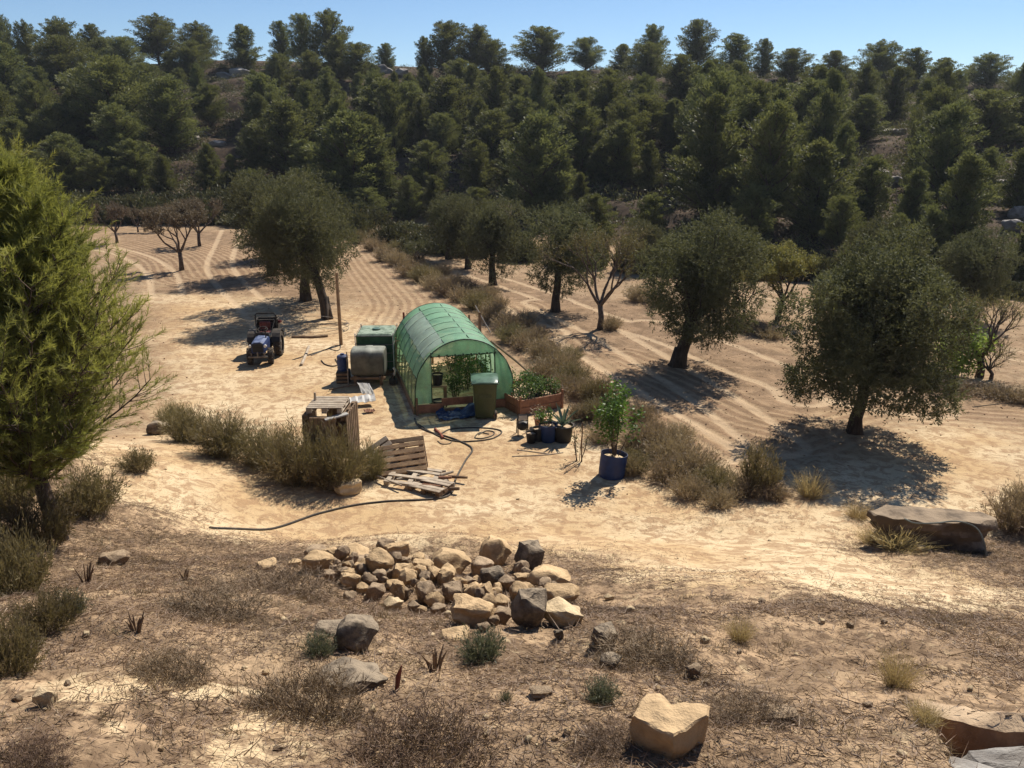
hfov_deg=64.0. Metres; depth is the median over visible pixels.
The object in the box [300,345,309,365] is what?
log
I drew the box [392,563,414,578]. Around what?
stone
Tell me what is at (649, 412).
dry weeds
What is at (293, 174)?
pine tree
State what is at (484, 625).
stone
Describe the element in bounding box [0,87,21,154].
pine tree
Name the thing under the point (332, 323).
wire roll
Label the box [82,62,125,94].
pine tree
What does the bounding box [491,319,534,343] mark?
dry weeds
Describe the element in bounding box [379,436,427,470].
pallet
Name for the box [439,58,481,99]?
pine tree
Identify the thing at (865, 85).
pine tree
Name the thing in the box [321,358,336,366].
hose
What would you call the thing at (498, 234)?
olive tree
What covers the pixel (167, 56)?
pine tree
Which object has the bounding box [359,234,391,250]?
dry weeds
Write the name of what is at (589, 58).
pine tree
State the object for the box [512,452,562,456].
stick
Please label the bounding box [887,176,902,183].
rock ledge
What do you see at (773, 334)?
dry weeds
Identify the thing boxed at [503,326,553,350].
dry weeds
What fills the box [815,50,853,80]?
pine tree
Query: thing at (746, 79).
pine tree
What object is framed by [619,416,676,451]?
dry weeds
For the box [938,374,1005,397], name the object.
dry weeds
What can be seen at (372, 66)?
pine tree
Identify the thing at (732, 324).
dry weeds
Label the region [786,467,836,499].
grass clump
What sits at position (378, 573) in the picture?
stone
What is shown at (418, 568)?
stone
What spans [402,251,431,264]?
dry weeds
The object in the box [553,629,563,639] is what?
stone
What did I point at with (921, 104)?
pine tree
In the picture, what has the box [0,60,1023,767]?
ground
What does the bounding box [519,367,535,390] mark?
bed plant
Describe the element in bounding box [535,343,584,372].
dry weeds
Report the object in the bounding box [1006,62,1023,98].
pine tree
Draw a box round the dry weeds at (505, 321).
[482,305,530,331]
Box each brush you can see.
[0,466,36,513]
[0,477,87,551]
[0,511,59,595]
[0,573,91,637]
[0,602,49,679]
[49,455,131,521]
[110,442,160,473]
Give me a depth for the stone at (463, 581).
8.84 m
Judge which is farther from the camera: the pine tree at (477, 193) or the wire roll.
the pine tree at (477, 193)
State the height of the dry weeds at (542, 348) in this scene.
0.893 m
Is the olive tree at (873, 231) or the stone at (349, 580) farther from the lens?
the olive tree at (873, 231)
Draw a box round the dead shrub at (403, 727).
[330,680,519,767]
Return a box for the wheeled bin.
[470,373,498,418]
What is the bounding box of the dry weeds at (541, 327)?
[526,323,552,339]
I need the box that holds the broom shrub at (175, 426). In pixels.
[154,401,217,443]
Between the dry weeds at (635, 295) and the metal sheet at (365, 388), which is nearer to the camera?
the metal sheet at (365, 388)
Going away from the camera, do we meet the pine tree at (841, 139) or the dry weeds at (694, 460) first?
the dry weeds at (694, 460)
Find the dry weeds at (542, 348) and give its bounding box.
[519,332,565,359]
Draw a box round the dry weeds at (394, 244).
[387,239,402,250]
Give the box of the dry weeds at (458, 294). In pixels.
[438,280,474,302]
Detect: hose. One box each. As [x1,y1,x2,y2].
[209,418,472,530]
[311,345,340,355]
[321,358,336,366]
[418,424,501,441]
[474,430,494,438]
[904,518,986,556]
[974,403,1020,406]
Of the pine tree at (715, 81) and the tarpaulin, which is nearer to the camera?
the tarpaulin
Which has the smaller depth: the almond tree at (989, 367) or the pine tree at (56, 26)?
the almond tree at (989, 367)
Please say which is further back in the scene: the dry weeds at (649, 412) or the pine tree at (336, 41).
the pine tree at (336, 41)
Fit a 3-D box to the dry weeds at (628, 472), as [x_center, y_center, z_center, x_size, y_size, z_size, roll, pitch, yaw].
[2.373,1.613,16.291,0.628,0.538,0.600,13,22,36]
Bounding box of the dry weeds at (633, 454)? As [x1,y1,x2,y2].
[617,444,654,474]
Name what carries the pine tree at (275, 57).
on the ground at (200, 346)
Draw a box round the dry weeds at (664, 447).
[637,425,704,462]
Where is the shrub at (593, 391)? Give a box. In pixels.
[578,371,618,404]
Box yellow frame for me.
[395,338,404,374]
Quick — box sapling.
[570,422,589,462]
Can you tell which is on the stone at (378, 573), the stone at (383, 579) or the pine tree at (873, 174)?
the stone at (383, 579)
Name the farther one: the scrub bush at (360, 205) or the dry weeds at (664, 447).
the scrub bush at (360, 205)
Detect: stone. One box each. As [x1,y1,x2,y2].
[12,694,22,701]
[32,686,56,707]
[64,679,70,685]
[82,631,89,637]
[98,549,129,564]
[146,420,168,434]
[162,688,170,693]
[223,706,232,713]
[255,557,276,571]
[262,669,269,675]
[273,744,282,750]
[288,559,300,566]
[301,549,333,572]
[304,544,326,555]
[315,619,342,634]
[318,656,387,693]
[323,546,336,556]
[323,569,338,582]
[329,564,337,572]
[332,478,361,495]
[333,559,340,564]
[333,614,378,651]
[335,545,349,560]
[337,566,347,577]
[340,572,360,589]
[341,561,350,566]
[343,591,356,600]
[344,567,353,572]
[347,542,368,555]
[347,552,358,563]
[355,563,367,575]
[356,582,368,593]
[361,573,377,585]
[365,547,393,573]
[366,582,385,600]
[372,569,386,582]
[376,537,394,549]
[380,576,387,582]
[383,596,403,609]
[385,541,409,556]
[385,579,397,589]
[386,568,392,579]
[389,579,404,594]
[391,552,401,562]
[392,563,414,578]
[394,556,410,564]
[394,586,405,599]
[398,567,416,585]
[403,586,410,600]
[407,600,420,612]
[411,578,416,586]
[412,552,424,560]
[412,558,433,568]
[414,564,425,578]
[416,577,426,603]
[416,605,426,613]
[417,580,435,598]
[418,570,429,580]
[424,591,443,606]
[427,566,439,582]
[430,603,446,615]
[431,547,471,574]
[437,570,453,586]
[438,625,469,641]
[439,567,454,577]
[441,580,462,603]
[442,562,455,577]
[443,610,451,617]
[450,593,494,626]
[459,577,467,587]
[464,576,477,584]
[464,581,479,596]
[471,556,493,575]
[473,575,481,583]
[474,587,485,598]
[477,622,490,630]
[479,535,511,565]
[480,565,504,585]
[480,581,493,594]
[482,593,496,606]
[487,615,499,625]
[492,582,502,588]
[492,586,501,593]
[494,606,511,623]
[495,594,509,606]
[498,574,514,592]
[509,581,528,599]
[510,587,546,627]
[512,560,529,572]
[513,573,528,581]
[514,540,544,570]
[520,567,530,572]
[524,735,532,742]
[527,564,570,585]
[529,685,551,698]
[538,576,550,587]
[544,583,579,601]
[544,596,583,628]
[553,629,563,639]
[564,727,570,734]
[591,621,617,646]
[599,652,621,668]
[604,594,614,600]
[625,605,634,612]
[654,676,660,682]
[686,662,702,677]
[700,678,710,685]
[701,636,709,643]
[758,597,765,602]
[761,704,798,723]
[818,618,824,623]
[846,622,853,627]
[862,701,872,707]
[914,544,926,551]
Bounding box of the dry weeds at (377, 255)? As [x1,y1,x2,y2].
[368,243,399,261]
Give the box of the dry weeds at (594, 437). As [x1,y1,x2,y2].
[576,418,620,443]
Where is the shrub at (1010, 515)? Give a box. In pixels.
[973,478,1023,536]
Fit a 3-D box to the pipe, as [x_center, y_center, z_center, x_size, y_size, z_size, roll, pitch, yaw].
[-1.636,1.113,18.435,0.084,0.075,0.630,-6,18,-20]
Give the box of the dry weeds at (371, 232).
[366,224,379,235]
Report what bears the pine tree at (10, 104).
on the ground at (200, 346)
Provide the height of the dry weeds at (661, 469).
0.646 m
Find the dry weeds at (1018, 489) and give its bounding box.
[1003,469,1023,504]
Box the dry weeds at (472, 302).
[455,287,495,310]
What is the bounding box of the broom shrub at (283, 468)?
[248,409,345,487]
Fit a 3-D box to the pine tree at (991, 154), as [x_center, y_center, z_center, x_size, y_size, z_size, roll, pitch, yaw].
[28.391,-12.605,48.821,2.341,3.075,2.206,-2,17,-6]
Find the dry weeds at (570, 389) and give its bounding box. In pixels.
[558,374,595,399]
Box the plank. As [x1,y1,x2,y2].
[324,412,348,420]
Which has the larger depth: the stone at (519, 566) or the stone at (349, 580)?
the stone at (519, 566)
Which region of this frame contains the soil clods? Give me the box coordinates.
[99,218,1023,494]
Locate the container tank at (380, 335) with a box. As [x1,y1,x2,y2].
[354,324,398,375]
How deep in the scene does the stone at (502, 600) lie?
8.18 m
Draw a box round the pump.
[389,367,397,383]
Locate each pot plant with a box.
[530,404,546,418]
[534,404,554,425]
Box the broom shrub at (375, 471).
[351,436,388,480]
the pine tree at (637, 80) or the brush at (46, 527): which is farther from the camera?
the pine tree at (637, 80)
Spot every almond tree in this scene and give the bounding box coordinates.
[89,200,128,242]
[127,206,146,231]
[137,198,208,270]
[145,204,165,231]
[173,194,224,246]
[397,238,439,264]
[531,222,652,329]
[730,260,784,315]
[751,238,822,320]
[939,289,1023,377]
[965,331,1020,378]
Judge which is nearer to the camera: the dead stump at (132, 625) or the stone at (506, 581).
the dead stump at (132, 625)
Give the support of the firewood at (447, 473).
on the pallet at (436, 473)
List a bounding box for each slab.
[949,756,993,767]
[962,746,1023,767]
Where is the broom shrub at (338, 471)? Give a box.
[295,411,376,492]
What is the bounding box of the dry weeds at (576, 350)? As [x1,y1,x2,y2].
[555,341,585,361]
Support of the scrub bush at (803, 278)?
on the ground at (200, 346)
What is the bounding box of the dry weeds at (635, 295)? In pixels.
[619,281,650,301]
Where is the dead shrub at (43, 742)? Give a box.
[0,725,83,767]
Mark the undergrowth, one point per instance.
(896, 159)
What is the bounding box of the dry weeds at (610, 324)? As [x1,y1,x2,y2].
[595,313,623,330]
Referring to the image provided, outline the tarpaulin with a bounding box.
[436,403,474,419]
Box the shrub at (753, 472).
[735,431,786,495]
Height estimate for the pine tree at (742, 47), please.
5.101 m
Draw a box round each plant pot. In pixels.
[432,372,442,385]
[525,430,536,443]
[532,426,541,441]
[533,415,546,425]
[539,421,557,442]
[551,421,573,443]
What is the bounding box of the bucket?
[433,398,444,407]
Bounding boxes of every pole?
[329,384,357,389]
[346,352,348,384]
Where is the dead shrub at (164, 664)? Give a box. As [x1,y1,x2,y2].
[113,635,224,694]
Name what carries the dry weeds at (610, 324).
on the ground at (200, 346)
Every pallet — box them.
[302,409,316,444]
[306,396,349,413]
[309,416,336,471]
[327,399,349,452]
[340,401,359,468]
[356,436,399,472]
[378,440,426,477]
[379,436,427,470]
[383,466,441,489]
[407,476,453,497]
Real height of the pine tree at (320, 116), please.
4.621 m
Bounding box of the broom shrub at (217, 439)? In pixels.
[178,401,261,458]
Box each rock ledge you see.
[208,140,226,146]
[215,72,234,78]
[229,68,248,76]
[378,64,392,73]
[395,68,408,74]
[881,128,906,134]
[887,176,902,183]
[1001,219,1023,230]
[1007,206,1023,217]
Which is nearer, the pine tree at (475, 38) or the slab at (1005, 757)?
the slab at (1005, 757)
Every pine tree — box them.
[0,14,20,65]
[0,40,34,102]
[0,82,18,106]
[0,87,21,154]
[0,115,40,163]
[0,130,116,300]
[0,144,177,540]
[2,91,18,113]
[4,105,28,146]
[8,18,42,74]
[10,77,54,138]
[12,71,43,102]
[15,90,39,114]
[18,149,56,183]
[25,103,87,160]
[26,15,90,69]
[27,33,95,92]
[29,65,60,103]
[32,131,96,192]
[45,90,103,150]
[53,51,158,141]
[57,72,78,101]
[75,154,123,195]
[78,23,105,49]
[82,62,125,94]
[83,102,157,167]
[87,36,114,65]
[98,35,153,67]
[99,93,147,153]
[108,138,155,191]
[122,12,183,63]
[122,61,170,106]
[133,74,210,153]
[143,154,182,192]
[158,51,185,79]
[166,40,216,78]
[171,20,223,59]
[171,67,187,84]
[186,82,228,127]
[188,62,206,97]
[188,142,229,191]
[220,154,244,181]
[221,23,266,67]
[232,167,263,193]
[234,122,274,169]
[237,92,268,142]
[238,72,289,126]
[239,69,257,108]
[247,96,319,174]
[259,53,300,83]
[264,91,283,113]
[268,20,293,63]
[273,62,289,94]
[277,168,316,195]
[281,138,320,175]
[285,12,319,65]
[286,77,309,100]
[292,50,328,83]
[292,79,325,142]
[300,109,398,205]
[304,7,353,64]
[307,107,328,145]
[308,93,351,181]
[311,75,348,108]
[314,66,338,105]
[318,72,335,108]
[319,34,349,79]
[326,89,350,112]
[330,41,380,79]
[347,186,390,212]
[348,72,364,108]
[351,111,400,190]
[354,76,405,132]
[356,68,385,111]
[360,147,398,203]
[364,63,379,77]
[369,79,412,157]
[374,43,396,68]
[387,70,399,85]
[391,175,424,220]
[396,81,435,136]
[399,72,418,89]
[403,139,453,192]
[409,97,433,149]
[414,20,471,73]
[414,36,434,74]
[416,75,477,130]
[417,64,432,92]
[417,73,435,108]
[420,174,446,213]
[424,112,462,153]
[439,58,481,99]
[446,108,467,150]
[452,23,500,69]
[455,139,497,190]
[457,186,493,213]
[459,64,482,116]
[460,108,519,172]
[463,97,487,147]
[468,74,512,110]
[471,37,511,73]
[478,65,510,121]
[478,70,487,96]
[487,141,520,191]
[495,109,578,214]
[498,95,539,150]
[500,63,517,95]
[501,73,533,111]
[507,25,573,71]
[519,85,532,111]
[520,78,556,101]
[523,66,553,120]
[543,73,574,116]
[544,151,579,203]
[545,100,560,151]
[551,100,611,173]
[553,92,579,153]
[567,36,606,70]
[568,75,597,121]
[568,172,591,206]
[569,70,597,105]
[576,88,593,123]
[576,193,620,239]
[585,68,631,112]
[585,139,612,184]
[588,73,625,136]
[591,119,643,184]
[601,96,649,151]
[607,44,632,72]
[607,92,668,147]
[618,40,674,79]
[623,72,665,102]
[626,192,673,251]
[630,139,668,191]
[632,83,652,109]
[635,23,670,66]
[654,53,700,100]
[655,97,683,144]
[657,99,678,150]
[658,91,753,214]
[663,140,701,197]
[671,64,762,149]
[673,18,720,66]
[674,102,692,154]
[685,65,700,95]
[686,57,718,99]
[700,147,749,220]
[712,58,728,71]
[714,32,759,70]
[724,182,780,246]
[725,59,757,81]
[726,97,815,223]
[727,70,746,109]
[734,78,780,158]
[736,75,754,92]
[748,112,793,179]
[749,86,807,156]
[752,38,777,75]
[769,136,867,238]
[770,47,814,82]
[773,77,791,90]
[787,77,852,132]
[795,63,827,97]
[795,96,819,149]
[796,67,851,151]
[796,87,849,173]
[813,65,829,92]
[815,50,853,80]
[818,193,866,250]
[828,119,860,188]
[838,117,855,143]
[844,93,894,142]
[846,68,855,88]
[846,154,897,222]
[849,62,881,106]
[851,38,907,80]
[870,70,885,99]
[874,65,919,121]
[884,212,917,239]
[888,166,940,229]
[896,47,934,92]
[898,124,932,191]
[903,82,968,147]
[903,99,990,207]
[904,110,976,158]
[907,77,940,129]
[908,150,1002,256]
[908,206,953,265]
[910,92,934,134]
[918,57,969,87]
[933,66,965,102]
[946,68,968,96]
[955,97,976,145]
[956,88,1023,152]
[962,52,1016,89]
[977,146,1008,194]
[988,147,1023,208]
[994,70,1020,99]
[998,222,1023,281]
[1001,96,1023,146]
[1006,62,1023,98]
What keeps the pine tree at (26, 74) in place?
on the ground at (200, 346)
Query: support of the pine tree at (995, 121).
on the ground at (200, 346)
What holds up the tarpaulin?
on the ground at (200, 346)
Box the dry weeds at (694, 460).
[657,434,731,476]
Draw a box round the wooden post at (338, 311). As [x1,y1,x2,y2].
[335,272,342,344]
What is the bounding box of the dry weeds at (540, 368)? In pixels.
[516,356,558,378]
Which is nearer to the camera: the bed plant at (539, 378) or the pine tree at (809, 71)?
the bed plant at (539, 378)
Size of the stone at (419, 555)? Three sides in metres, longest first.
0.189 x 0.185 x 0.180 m
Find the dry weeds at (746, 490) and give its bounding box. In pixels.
[719,471,767,500]
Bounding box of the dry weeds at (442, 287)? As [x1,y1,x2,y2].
[429,275,465,296]
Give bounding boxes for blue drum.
[337,353,348,371]
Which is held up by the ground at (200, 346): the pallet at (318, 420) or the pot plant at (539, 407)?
the pallet at (318, 420)
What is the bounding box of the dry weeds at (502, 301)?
[486,293,515,307]
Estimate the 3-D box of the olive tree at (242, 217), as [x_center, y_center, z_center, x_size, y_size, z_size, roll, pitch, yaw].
[-11.207,-7.461,37.842,4.392,5.145,4.403,15,23,40]
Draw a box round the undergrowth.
[15,61,1023,282]
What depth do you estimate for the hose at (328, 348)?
25.48 m
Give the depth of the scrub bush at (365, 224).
51.41 m
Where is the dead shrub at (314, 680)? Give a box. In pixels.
[217,655,386,732]
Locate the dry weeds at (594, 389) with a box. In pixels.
[576,376,621,399]
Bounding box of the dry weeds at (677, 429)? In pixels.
[659,419,701,444]
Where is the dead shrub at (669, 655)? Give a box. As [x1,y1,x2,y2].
[556,615,726,685]
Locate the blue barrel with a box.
[599,449,627,479]
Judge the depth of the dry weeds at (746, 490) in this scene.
15.21 m
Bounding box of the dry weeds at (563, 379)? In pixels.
[547,370,575,391]
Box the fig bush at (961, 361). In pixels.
[934,320,1002,380]
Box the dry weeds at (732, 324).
[725,315,741,327]
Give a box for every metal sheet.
[349,394,375,402]
[358,383,373,393]
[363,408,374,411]
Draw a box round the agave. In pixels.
[547,403,580,426]
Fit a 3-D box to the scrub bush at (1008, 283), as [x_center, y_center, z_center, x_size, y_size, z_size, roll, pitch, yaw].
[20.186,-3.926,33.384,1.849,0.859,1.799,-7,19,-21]
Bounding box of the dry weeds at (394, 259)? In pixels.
[381,246,416,265]
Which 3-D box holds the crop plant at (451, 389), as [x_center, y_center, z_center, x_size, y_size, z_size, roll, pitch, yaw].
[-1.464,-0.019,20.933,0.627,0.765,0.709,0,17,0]
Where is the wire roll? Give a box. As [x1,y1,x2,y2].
[302,316,348,332]
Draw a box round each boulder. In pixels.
[629,693,709,758]
[866,505,997,553]
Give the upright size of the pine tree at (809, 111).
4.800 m
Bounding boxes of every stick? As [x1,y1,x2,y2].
[395,665,401,691]
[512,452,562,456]
[517,449,551,454]
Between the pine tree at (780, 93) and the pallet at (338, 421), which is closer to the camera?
the pallet at (338, 421)
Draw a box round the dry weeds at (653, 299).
[640,291,675,305]
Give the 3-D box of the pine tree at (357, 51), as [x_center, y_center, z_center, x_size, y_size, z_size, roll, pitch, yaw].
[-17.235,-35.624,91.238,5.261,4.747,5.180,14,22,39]
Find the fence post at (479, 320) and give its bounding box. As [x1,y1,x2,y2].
[478,312,480,330]
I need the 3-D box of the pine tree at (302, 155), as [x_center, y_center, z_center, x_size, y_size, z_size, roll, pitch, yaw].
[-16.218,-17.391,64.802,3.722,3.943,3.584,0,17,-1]
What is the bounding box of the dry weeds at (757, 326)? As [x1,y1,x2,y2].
[737,317,777,334]
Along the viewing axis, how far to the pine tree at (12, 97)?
78.09 m
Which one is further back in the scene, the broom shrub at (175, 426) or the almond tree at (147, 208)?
the almond tree at (147, 208)
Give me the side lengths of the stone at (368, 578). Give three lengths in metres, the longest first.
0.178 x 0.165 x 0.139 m
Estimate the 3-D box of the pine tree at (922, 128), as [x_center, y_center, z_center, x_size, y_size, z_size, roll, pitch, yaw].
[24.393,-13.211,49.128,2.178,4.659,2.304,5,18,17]
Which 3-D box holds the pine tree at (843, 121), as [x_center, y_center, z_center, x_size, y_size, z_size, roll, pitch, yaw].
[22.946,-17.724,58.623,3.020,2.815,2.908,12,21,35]
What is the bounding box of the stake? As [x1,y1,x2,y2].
[581,422,582,461]
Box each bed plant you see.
[509,376,540,399]
[511,366,525,388]
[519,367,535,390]
[528,374,549,396]
[536,375,560,395]
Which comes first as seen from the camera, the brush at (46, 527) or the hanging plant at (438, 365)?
the brush at (46, 527)
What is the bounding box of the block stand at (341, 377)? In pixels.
[336,368,350,383]
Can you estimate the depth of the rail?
22.19 m
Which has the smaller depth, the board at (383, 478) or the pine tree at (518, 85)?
the board at (383, 478)
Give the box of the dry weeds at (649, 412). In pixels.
[612,396,665,424]
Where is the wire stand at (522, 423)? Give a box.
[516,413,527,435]
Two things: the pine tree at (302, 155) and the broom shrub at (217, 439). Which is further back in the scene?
the pine tree at (302, 155)
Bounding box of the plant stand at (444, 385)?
[430,382,446,406]
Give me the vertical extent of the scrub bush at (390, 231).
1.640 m
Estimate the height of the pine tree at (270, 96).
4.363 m
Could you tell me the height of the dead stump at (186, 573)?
0.165 m
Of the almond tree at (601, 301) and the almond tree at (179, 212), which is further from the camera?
the almond tree at (179, 212)
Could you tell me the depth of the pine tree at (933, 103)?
53.94 m
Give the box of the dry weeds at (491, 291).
[471,281,502,299]
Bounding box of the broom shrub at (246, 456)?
[230,411,295,472]
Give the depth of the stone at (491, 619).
6.60 m
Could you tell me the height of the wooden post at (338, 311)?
2.361 m
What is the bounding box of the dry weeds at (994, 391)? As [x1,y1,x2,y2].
[964,379,1023,401]
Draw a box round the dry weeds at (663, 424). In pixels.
[638,413,671,432]
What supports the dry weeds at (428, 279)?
on the ground at (200, 346)
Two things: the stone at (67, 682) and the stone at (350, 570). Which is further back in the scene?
the stone at (350, 570)
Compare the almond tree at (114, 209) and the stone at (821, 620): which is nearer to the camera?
the stone at (821, 620)
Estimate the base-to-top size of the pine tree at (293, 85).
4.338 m
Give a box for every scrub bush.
[64,189,109,208]
[65,193,96,224]
[90,202,120,224]
[94,193,134,207]
[117,193,147,224]
[119,187,157,206]
[136,195,165,224]
[147,189,182,205]
[165,188,207,204]
[184,196,225,224]
[190,186,226,210]
[200,203,234,225]
[204,183,249,212]
[216,211,249,226]
[338,207,377,235]
[342,196,373,218]
[349,202,394,228]
[366,220,419,244]
[383,219,428,232]
[397,230,436,250]
[406,237,445,253]
[414,227,432,235]
[435,239,462,254]
[497,229,526,260]
[506,242,540,261]
[583,240,611,268]
[609,242,649,272]
[764,269,794,280]
[785,254,810,281]
[807,252,838,282]
[813,253,840,278]
[919,259,946,286]
[995,279,1022,298]
[1006,280,1023,299]
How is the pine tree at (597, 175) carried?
on the ground at (200, 346)
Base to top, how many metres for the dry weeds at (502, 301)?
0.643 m
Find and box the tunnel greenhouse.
[395,303,513,415]
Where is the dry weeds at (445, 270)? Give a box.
[430,259,452,275]
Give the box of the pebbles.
[11,446,1023,766]
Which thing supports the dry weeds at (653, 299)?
on the ground at (200, 346)
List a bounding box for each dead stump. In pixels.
[73,561,94,583]
[125,612,144,632]
[179,569,188,579]
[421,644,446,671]
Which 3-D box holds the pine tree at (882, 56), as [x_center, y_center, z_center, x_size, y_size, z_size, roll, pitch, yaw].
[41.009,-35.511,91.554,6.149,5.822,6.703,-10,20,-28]
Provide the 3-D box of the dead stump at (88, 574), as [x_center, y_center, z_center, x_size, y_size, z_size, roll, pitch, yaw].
[-4.260,1.912,8.180,0.179,0.253,0.148,-16,24,-42]
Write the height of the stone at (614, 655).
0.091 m
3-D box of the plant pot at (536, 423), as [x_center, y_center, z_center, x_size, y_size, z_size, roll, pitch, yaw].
[0.654,0.876,18.948,0.315,0.220,0.315,0,17,0]
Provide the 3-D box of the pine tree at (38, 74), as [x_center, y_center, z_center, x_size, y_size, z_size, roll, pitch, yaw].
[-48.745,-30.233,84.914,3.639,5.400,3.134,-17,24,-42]
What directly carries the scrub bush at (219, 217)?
on the ground at (200, 346)
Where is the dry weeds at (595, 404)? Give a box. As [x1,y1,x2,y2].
[572,393,610,420]
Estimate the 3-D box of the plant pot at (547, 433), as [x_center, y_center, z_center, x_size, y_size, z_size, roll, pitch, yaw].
[0.797,1.068,18.032,0.420,0.400,0.420,0,17,0]
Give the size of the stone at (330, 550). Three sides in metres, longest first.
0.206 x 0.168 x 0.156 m
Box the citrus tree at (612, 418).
[586,375,645,456]
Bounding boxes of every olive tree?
[224,166,298,275]
[231,166,361,319]
[249,164,361,301]
[421,190,475,259]
[434,192,491,269]
[455,195,532,285]
[514,195,610,312]
[624,217,667,260]
[628,202,776,368]
[768,213,986,434]
[832,213,932,270]
[935,222,1023,322]
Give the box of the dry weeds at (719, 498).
[699,482,747,510]
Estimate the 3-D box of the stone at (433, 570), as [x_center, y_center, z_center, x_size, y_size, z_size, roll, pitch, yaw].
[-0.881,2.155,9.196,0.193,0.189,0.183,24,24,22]
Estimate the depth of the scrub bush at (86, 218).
58.40 m
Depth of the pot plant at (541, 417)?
17.96 m
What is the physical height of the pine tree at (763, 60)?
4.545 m
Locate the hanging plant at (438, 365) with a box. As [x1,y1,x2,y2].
[432,361,444,373]
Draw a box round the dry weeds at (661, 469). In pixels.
[640,451,690,483]
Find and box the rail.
[490,340,533,375]
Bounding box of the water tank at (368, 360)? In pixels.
[350,345,388,385]
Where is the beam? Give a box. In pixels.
[291,334,327,337]
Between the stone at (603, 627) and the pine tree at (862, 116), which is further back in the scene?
the pine tree at (862, 116)
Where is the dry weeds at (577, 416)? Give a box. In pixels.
[562,399,593,421]
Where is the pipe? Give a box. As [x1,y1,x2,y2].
[434,428,443,438]
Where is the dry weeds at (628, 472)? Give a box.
[625,452,643,477]
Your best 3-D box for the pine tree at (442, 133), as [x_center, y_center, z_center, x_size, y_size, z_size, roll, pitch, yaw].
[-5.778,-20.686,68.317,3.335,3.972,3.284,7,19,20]
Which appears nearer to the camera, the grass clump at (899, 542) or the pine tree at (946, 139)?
the grass clump at (899, 542)
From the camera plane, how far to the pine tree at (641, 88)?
64.26 m
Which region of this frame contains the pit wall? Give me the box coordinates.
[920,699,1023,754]
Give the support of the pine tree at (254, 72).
on the ground at (200, 346)
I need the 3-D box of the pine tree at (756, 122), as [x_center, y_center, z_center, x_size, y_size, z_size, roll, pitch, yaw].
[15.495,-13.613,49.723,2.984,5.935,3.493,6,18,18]
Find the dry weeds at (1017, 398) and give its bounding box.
[998,383,1023,403]
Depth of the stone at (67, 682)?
4.48 m
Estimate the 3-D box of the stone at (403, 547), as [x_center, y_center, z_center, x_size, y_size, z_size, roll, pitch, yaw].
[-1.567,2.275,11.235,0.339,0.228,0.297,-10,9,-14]
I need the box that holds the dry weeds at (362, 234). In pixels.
[353,229,368,243]
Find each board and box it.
[376,475,401,485]
[396,473,425,479]
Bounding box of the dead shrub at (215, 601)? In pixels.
[142,573,292,627]
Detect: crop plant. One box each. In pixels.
[439,356,457,371]
[443,355,467,381]
[443,368,466,396]
[452,355,476,390]
[456,355,473,375]
[462,354,492,373]
[465,366,489,388]
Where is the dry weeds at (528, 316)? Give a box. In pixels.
[509,307,541,326]
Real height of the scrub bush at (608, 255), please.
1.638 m
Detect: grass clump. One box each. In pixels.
[721,609,761,643]
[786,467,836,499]
[838,499,873,521]
[852,524,885,545]
[859,518,946,554]
[872,642,934,689]
[901,691,955,728]
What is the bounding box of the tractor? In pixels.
[246,312,283,364]
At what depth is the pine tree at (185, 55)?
94.83 m
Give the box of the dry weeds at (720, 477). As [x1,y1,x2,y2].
[689,460,747,492]
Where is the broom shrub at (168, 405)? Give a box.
[149,397,197,429]
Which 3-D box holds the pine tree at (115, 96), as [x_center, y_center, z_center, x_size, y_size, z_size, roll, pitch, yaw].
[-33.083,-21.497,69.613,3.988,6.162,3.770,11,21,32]
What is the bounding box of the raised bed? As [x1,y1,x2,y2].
[504,379,563,414]
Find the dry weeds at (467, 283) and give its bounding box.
[459,277,481,291]
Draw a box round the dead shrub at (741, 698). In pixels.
[692,672,820,734]
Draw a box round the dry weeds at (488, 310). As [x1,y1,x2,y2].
[467,298,517,321]
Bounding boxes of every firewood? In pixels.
[422,483,440,486]
[438,476,451,479]
[441,470,453,475]
[448,475,467,478]
[448,487,459,490]
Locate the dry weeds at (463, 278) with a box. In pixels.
[442,271,469,286]
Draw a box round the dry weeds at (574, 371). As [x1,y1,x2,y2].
[551,358,595,382]
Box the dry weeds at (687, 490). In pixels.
[659,467,713,502]
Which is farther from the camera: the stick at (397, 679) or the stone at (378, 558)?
the stone at (378, 558)
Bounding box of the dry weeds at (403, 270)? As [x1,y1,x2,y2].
[390,256,425,276]
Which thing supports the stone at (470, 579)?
on the ground at (200, 346)
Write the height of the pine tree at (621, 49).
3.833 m
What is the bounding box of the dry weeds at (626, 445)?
[617,426,650,449]
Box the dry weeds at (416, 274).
[404,262,442,281]
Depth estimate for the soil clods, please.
25.72 m
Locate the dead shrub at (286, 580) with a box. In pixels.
[225,554,350,605]
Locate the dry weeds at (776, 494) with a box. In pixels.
[753,478,795,502]
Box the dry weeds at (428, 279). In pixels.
[414,269,455,289]
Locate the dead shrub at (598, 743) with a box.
[560,713,656,767]
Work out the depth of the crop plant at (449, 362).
23.05 m
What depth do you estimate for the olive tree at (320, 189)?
32.13 m
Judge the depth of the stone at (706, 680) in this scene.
5.25 m
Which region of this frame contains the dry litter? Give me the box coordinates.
[0,442,1023,767]
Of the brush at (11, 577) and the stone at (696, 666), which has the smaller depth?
the stone at (696, 666)
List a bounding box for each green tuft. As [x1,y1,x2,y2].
[53,586,92,616]
[298,627,338,659]
[444,619,508,666]
[497,691,512,702]
[578,672,621,705]
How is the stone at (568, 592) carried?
on the ground at (200, 346)
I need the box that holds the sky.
[0,0,1023,81]
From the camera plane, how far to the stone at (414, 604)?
8.07 m
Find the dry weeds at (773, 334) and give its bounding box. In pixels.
[750,322,791,340]

